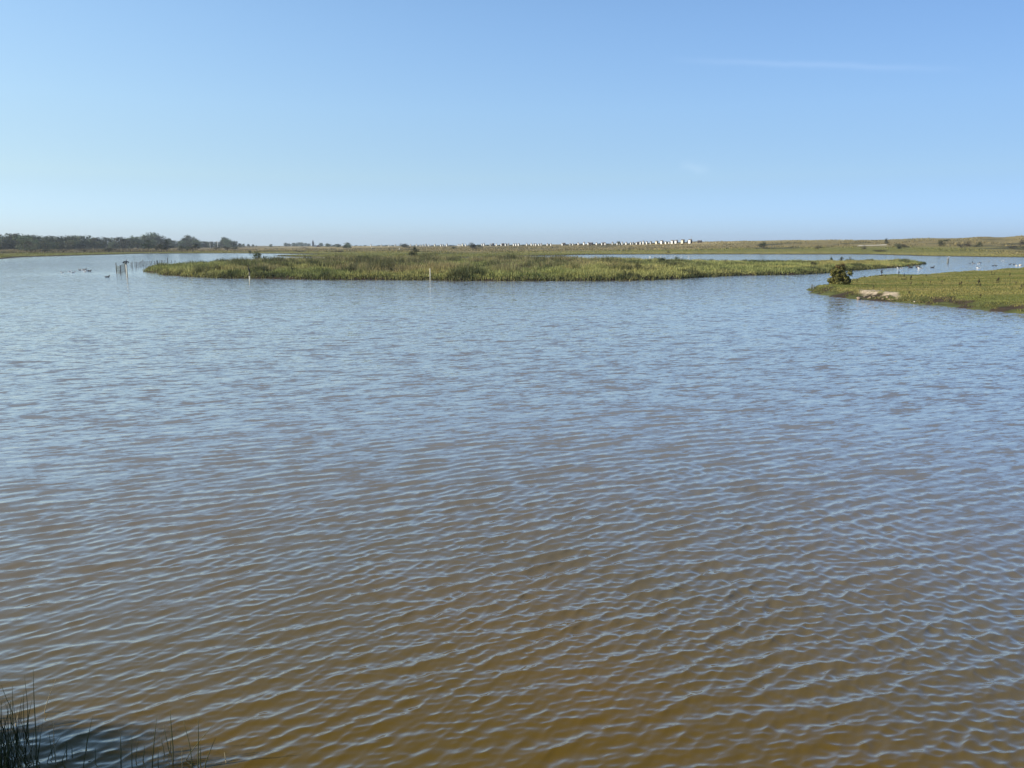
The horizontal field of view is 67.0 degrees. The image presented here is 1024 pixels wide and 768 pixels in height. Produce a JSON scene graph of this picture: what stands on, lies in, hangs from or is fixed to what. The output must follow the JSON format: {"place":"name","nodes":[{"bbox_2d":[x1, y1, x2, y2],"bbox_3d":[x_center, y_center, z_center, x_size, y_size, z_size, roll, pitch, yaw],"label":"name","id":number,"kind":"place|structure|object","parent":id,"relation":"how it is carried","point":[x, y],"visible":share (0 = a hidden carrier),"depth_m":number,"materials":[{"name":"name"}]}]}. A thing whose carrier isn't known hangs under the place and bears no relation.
{"place":"outdoors","nodes":[
{"label":"outdoors","id":0,"kind":"place"},
{"bbox_2d":[0,248,1023,767],"bbox_3d":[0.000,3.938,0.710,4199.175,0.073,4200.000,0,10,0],"label":"water","id":1,"kind":"structure","parent":0,"point":[680,522],"depth_m":11.36,"materials":[{"name":"brown liquid"}]},
{"bbox_2d":[115,258,171,272],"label":"net fence","id":2,"kind":"object","parent":1,"relation":"in","point":[140,262],"visible":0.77,"depth_m":133.69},
{"bbox_2d":[0,235,1023,258],"bbox_3d":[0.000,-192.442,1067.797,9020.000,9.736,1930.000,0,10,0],"label":"ground","id":3,"kind":"structure","parent":0,"point":[872,245],"depth_m":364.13,"materials":[{"name":"green plant"}]},
{"bbox_2d":[0,233,16,248],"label":"broadleaf tree","id":4,"kind":"object","parent":3,"relation":"on","point":[3,238],"visible":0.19,"depth_m":530.49,"materials":[{"name":"green plant"}]},
{"bbox_2d":[0,237,18,249],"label":"undergrowth tree","id":5,"kind":"object","parent":3,"relation":"on","point":[12,244],"visible":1,"depth_m":495.37,"materials":[{"name":"green plant"}]},
{"bbox_2d":[2,233,30,248],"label":"broadleaf tree","id":6,"kind":"object","parent":3,"relation":"on","point":[11,236],"visible":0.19,"depth_m":530.81,"materials":[{"name":"green plant"}]},
{"bbox_2d":[13,234,31,247],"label":"broadleaf tree","id":7,"kind":"object","parent":3,"relation":"on","point":[22,237],"visible":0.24,"depth_m":517.66,"materials":[{"name":"green plant"}]},
{"bbox_2d":[16,238,30,249],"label":"undergrowth tree","id":8,"kind":"object","parent":3,"relation":"on","point":[22,245],"visible":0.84,"depth_m":470.94,"materials":[{"name":"green plant"}]},
{"bbox_2d":[26,239,34,246],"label":"pale barked tree","id":9,"kind":"object","parent":3,"relation":"on","point":[29,244],"visible":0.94,"depth_m":447.58,"materials":[{"name":"green plant"}]},
{"bbox_2d":[22,239,40,248],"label":"undergrowth tree","id":10,"kind":"object","parent":3,"relation":"on","point":[36,240],"visible":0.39,"depth_m":492.37,"materials":[{"name":"green plant"}]},
{"bbox_2d":[28,234,40,241],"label":"broadleaf tree","id":11,"kind":"object","parent":3,"relation":"on","point":[34,238],"visible":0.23,"depth_m":547.74,"materials":[{"name":"green plant"}]},
{"bbox_2d":[35,236,55,248],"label":"broadleaf tree","id":12,"kind":"object","parent":3,"relation":"on","point":[49,239],"visible":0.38,"depth_m":536.92,"materials":[{"name":"green plant"}]},
{"bbox_2d":[40,241,50,248],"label":"undergrowth tree","id":13,"kind":"object","parent":3,"relation":"on","point":[45,243],"visible":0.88,"depth_m":509.10,"materials":[{"name":"green plant"}]},
{"bbox_2d":[44,241,57,248],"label":"undergrowth tree","id":14,"kind":"object","parent":3,"relation":"on","point":[52,245],"visible":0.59,"depth_m":531.64,"materials":[{"name":"green plant"}]},
{"bbox_2d":[55,242,65,249],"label":"undergrowth tree","id":15,"kind":"object","parent":3,"relation":"on","point":[59,245],"visible":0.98,"depth_m":510.77,"materials":[{"name":"green plant"}]},
{"bbox_2d":[51,236,70,248],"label":"broadleaf tree","id":16,"kind":"object","parent":3,"relation":"on","point":[58,240],"visible":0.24,"depth_m":550.05,"materials":[{"name":"green plant"}]},
{"bbox_2d":[53,235,77,248],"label":"broadleaf tree","id":17,"kind":"object","parent":3,"relation":"on","point":[66,238],"visible":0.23,"depth_m":565.94,"materials":[{"name":"green plant"}]},
{"bbox_2d":[65,237,74,248],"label":"pale barked tree","id":18,"kind":"object","parent":3,"relation":"on","point":[70,241],"visible":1,"depth_m":511.70,"materials":[{"name":"green plant"}]},
{"bbox_2d":[64,240,76,248],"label":"undergrowth tree","id":19,"kind":"object","parent":3,"relation":"on","point":[69,245],"visible":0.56,"depth_m":527.32,"materials":[{"name":"green plant"}]},
{"bbox_2d":[75,242,85,248],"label":"undergrowth tree","id":20,"kind":"object","parent":3,"relation":"on","point":[79,245],"visible":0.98,"depth_m":563.14,"materials":[{"name":"green plant"}]},
{"bbox_2d":[75,235,92,248],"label":"broadleaf tree","id":21,"kind":"object","parent":3,"relation":"on","point":[82,239],"visible":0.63,"depth_m":583.29,"materials":[{"name":"green plant"}]},
{"bbox_2d":[89,240,104,248],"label":"undergrowth tree","id":22,"kind":"object","parent":3,"relation":"on","point":[93,244],"visible":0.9,"depth_m":598.00,"materials":[{"name":"green plant"}]},
{"bbox_2d":[91,237,102,247],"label":"broadleaf tree","id":23,"kind":"object","parent":3,"relation":"on","point":[97,240],"visible":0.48,"depth_m":629.92,"materials":[{"name":"green plant"}]},
{"bbox_2d":[95,241,108,248],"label":"undergrowth tree","id":24,"kind":"object","parent":3,"relation":"on","point":[101,243],"visible":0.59,"depth_m":627.22,"materials":[{"name":"green plant"}]},
{"bbox_2d":[96,237,111,247],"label":"broadleaf tree","id":25,"kind":"object","parent":3,"relation":"on","point":[104,239],"visible":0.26,"depth_m":668.36,"materials":[{"name":"green plant"}]},
{"bbox_2d":[107,237,115,247],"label":"broadleaf tree","id":26,"kind":"object","parent":3,"relation":"on","point":[110,241],"visible":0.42,"depth_m":671.58,"materials":[{"name":"green plant"}]},
{"bbox_2d":[108,242,121,248],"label":"undergrowth tree","id":27,"kind":"object","parent":3,"relation":"on","point":[113,245],"visible":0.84,"depth_m":646.10,"materials":[{"name":"green plant"}]},
{"bbox_2d":[114,237,128,247],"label":"broadleaf tree","id":28,"kind":"object","parent":3,"relation":"on","point":[119,239],"visible":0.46,"depth_m":667.64,"materials":[{"name":"green plant"}]},
{"bbox_2d":[115,240,131,248],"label":"undergrowth tree","id":29,"kind":"object","parent":3,"relation":"on","point":[124,244],"visible":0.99,"depth_m":616.21,"materials":[{"name":"green plant"}]},
{"bbox_2d":[125,242,134,248],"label":"undergrowth tree","id":30,"kind":"object","parent":3,"relation":"on","point":[131,245],"visible":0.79,"depth_m":647.18,"materials":[{"name":"green plant"}]},
{"bbox_2d":[132,241,143,247],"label":"undergrowth tree","id":31,"kind":"object","parent":3,"relation":"on","point":[137,244],"visible":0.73,"depth_m":653.15,"materials":[{"name":"green plant"}]},
{"bbox_2d":[132,236,144,247],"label":"broadleaf tree","id":32,"kind":"object","parent":3,"relation":"on","point":[139,240],"visible":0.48,"depth_m":704.78,"materials":[{"name":"green plant"}]},
{"bbox_2d":[139,235,153,242],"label":"broadleaf tree","id":33,"kind":"object","parent":3,"relation":"on","point":[148,238],"visible":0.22,"depth_m":756.92,"materials":[{"name":"green plant"}]},
{"bbox_2d":[139,240,154,250],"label":"dark tree","id":34,"kind":"object","parent":3,"relation":"on","point":[148,245],"visible":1,"depth_m":412.75,"materials":[{"name":"green plant"}]},
{"bbox_2d":[146,238,159,247],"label":"undergrowth tree","id":35,"kind":"object","parent":3,"relation":"on","point":[155,242],"visible":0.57,"depth_m":724.34,"materials":[{"name":"green plant"}]},
{"bbox_2d":[145,232,160,246],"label":"broadleaf tree","id":36,"kind":"object","parent":3,"relation":"on","point":[155,234],"visible":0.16,"depth_m":795.38,"materials":[{"name":"green plant"}]},
{"bbox_2d":[154,236,164,247],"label":"broadleaf tree","id":37,"kind":"object","parent":3,"relation":"on","point":[158,238],"visible":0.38,"depth_m":769.23,"materials":[{"name":"green plant"}]},
{"bbox_2d":[158,240,173,249],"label":"dark tree","id":38,"kind":"object","parent":3,"relation":"on","point":[166,242],"visible":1,"depth_m":393.46,"materials":[{"name":"green plant"}]},
{"bbox_2d":[183,240,192,246],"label":"undergrowth tree","id":39,"kind":"object","parent":3,"relation":"on","point":[189,243],"visible":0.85,"depth_m":810.28,"materials":[{"name":"green plant"}]},
{"bbox_2d":[184,234,196,247],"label":"broadleaf tree","id":40,"kind":"object","parent":3,"relation":"on","point":[188,237],"visible":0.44,"depth_m":855.27,"materials":[{"name":"green plant"}]},
{"bbox_2d":[191,240,202,247],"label":"undergrowth tree","id":41,"kind":"object","parent":3,"relation":"on","point":[198,242],"visible":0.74,"depth_m":806.73,"materials":[{"name":"green plant"}]},
{"bbox_2d":[222,238,233,245],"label":"broadleaf tree","id":42,"kind":"object","parent":3,"relation":"on","point":[226,240],"visible":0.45,"depth_m":913.14,"materials":[{"name":"green plant"}]},
{"bbox_2d":[227,241,236,247],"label":"undergrowth tree","id":43,"kind":"object","parent":3,"relation":"on","point":[231,244],"visible":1,"depth_m":892.29,"materials":[{"name":"green plant"}]},
{"bbox_2d":[468,242,478,248],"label":"bush","id":44,"kind":"object","parent":3,"relation":"on","point":[472,245],"visible":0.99,"depth_m":467.44,"materials":[{"name":"green plant"}]},
{"bbox_2d":[759,241,766,248],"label":"bush","id":45,"kind":"object","parent":3,"relation":"on","point":[763,244],"visible":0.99,"depth_m":369.46,"materials":[{"name":"green plant"}]},
{"bbox_2d":[970,242,982,246],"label":"bush","id":46,"kind":"object","parent":3,"relation":"on","point":[981,244],"visible":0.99,"depth_m":352.79,"materials":[{"name":"green plant"}]},
{"bbox_2d":[0,0,1023,245],"label":"sky","id":47,"kind":"structure","parent":0,"point":[256,122],"materials":[{"name":"blue"}]},
{"bbox_2d":[145,263,922,280],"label":"grass","id":48,"kind":"structure","parent":0,"point":[470,278],"depth_m":89.93,"materials":[{"name":"green plant"}]},
{"bbox_2d":[252,251,264,258],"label":"bush","id":49,"kind":"object","parent":48,"relation":"on","point":[256,255],"visible":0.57,"depth_m":149.68,"materials":[{"name":"green plant"}]},
{"bbox_2d":[409,246,419,255],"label":"bush","id":50,"kind":"object","parent":48,"relation":"on","point":[413,252],"visible":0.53,"depth_m":164.94,"materials":[{"name":"green plant"}]},
{"bbox_2d":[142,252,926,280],"bbox_3d":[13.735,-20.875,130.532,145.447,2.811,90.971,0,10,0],"label":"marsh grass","id":51,"kind":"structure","parent":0,"point":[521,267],"depth_m":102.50,"materials":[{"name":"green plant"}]},
{"bbox_2d":[806,267,1023,312],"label":"spit ground","id":52,"kind":"structure","parent":0,"point":[1008,307],"depth_m":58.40,"materials":[{"name":"green plant"}]},
{"bbox_2d":[827,264,853,284],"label":"spit bush","id":53,"kind":"object","parent":52,"relation":"on","point":[839,275],"visible":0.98,"depth_m":68.65,"materials":[{"name":"green plant"}]},
{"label":"near bank","id":54,"kind":"structure","parent":0,"visible":0},
{"bbox_2d":[0,682,17,765],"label":"rush clump","id":55,"kind":"object","parent":54,"relation":"on","point":[1,736],"visible":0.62,"depth_m":6.03,"materials":[{"name":"plant"}]},
{"bbox_2d":[0,692,42,767],"bbox_3d":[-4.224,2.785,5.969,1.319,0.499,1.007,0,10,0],"label":"young rushes","id":56,"kind":"object","parent":54,"relation":"on","point":[16,741],"visible":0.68,"depth_m":6.09,"materials":[{"name":"green plant"}]},
{"bbox_2d":[12,672,39,765],"bbox_3d":[-3.929,2.650,6.210,0.179,0.979,0.695,-8,13,-37],"label":"rush clump","id":57,"kind":"object","parent":54,"relation":"on","point":[28,725],"visible":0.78,"depth_m":6.07,"materials":[{"name":"plant"}]},
{"bbox_2d":[47,721,72,764],"bbox_3d":[-3.589,2.885,6.113,0.251,0.551,0.218,0,10,0],"label":"rush clump","id":58,"kind":"object","parent":54,"relation":"on","point":[54,748],"visible":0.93,"depth_m":6.05,"materials":[{"name":"plant"}]},
{"bbox_2d":[83,716,95,766],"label":"rush clump","id":59,"kind":"object","parent":54,"relation":"on","point":[86,746],"visible":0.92,"depth_m":6.02,"materials":[{"name":"green plant"}]},
{"bbox_2d":[120,734,144,766],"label":"rush clump","id":60,"kind":"object","parent":54,"relation":"on","point":[131,752],"visible":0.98,"depth_m":6.02,"materials":[{"name":"plant"}]},
{"bbox_2d":[152,712,173,766],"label":"rush clump","id":61,"kind":"object","parent":54,"relation":"on","point":[167,744],"visible":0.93,"depth_m":6.03,"materials":[{"name":"plant"}]},
{"bbox_2d":[182,720,226,767],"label":"rush clump","id":62,"kind":"object","parent":54,"relation":"on","point":[198,750],"visible":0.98,"depth_m":6.02,"materials":[{"name":"plant"}]}
]}

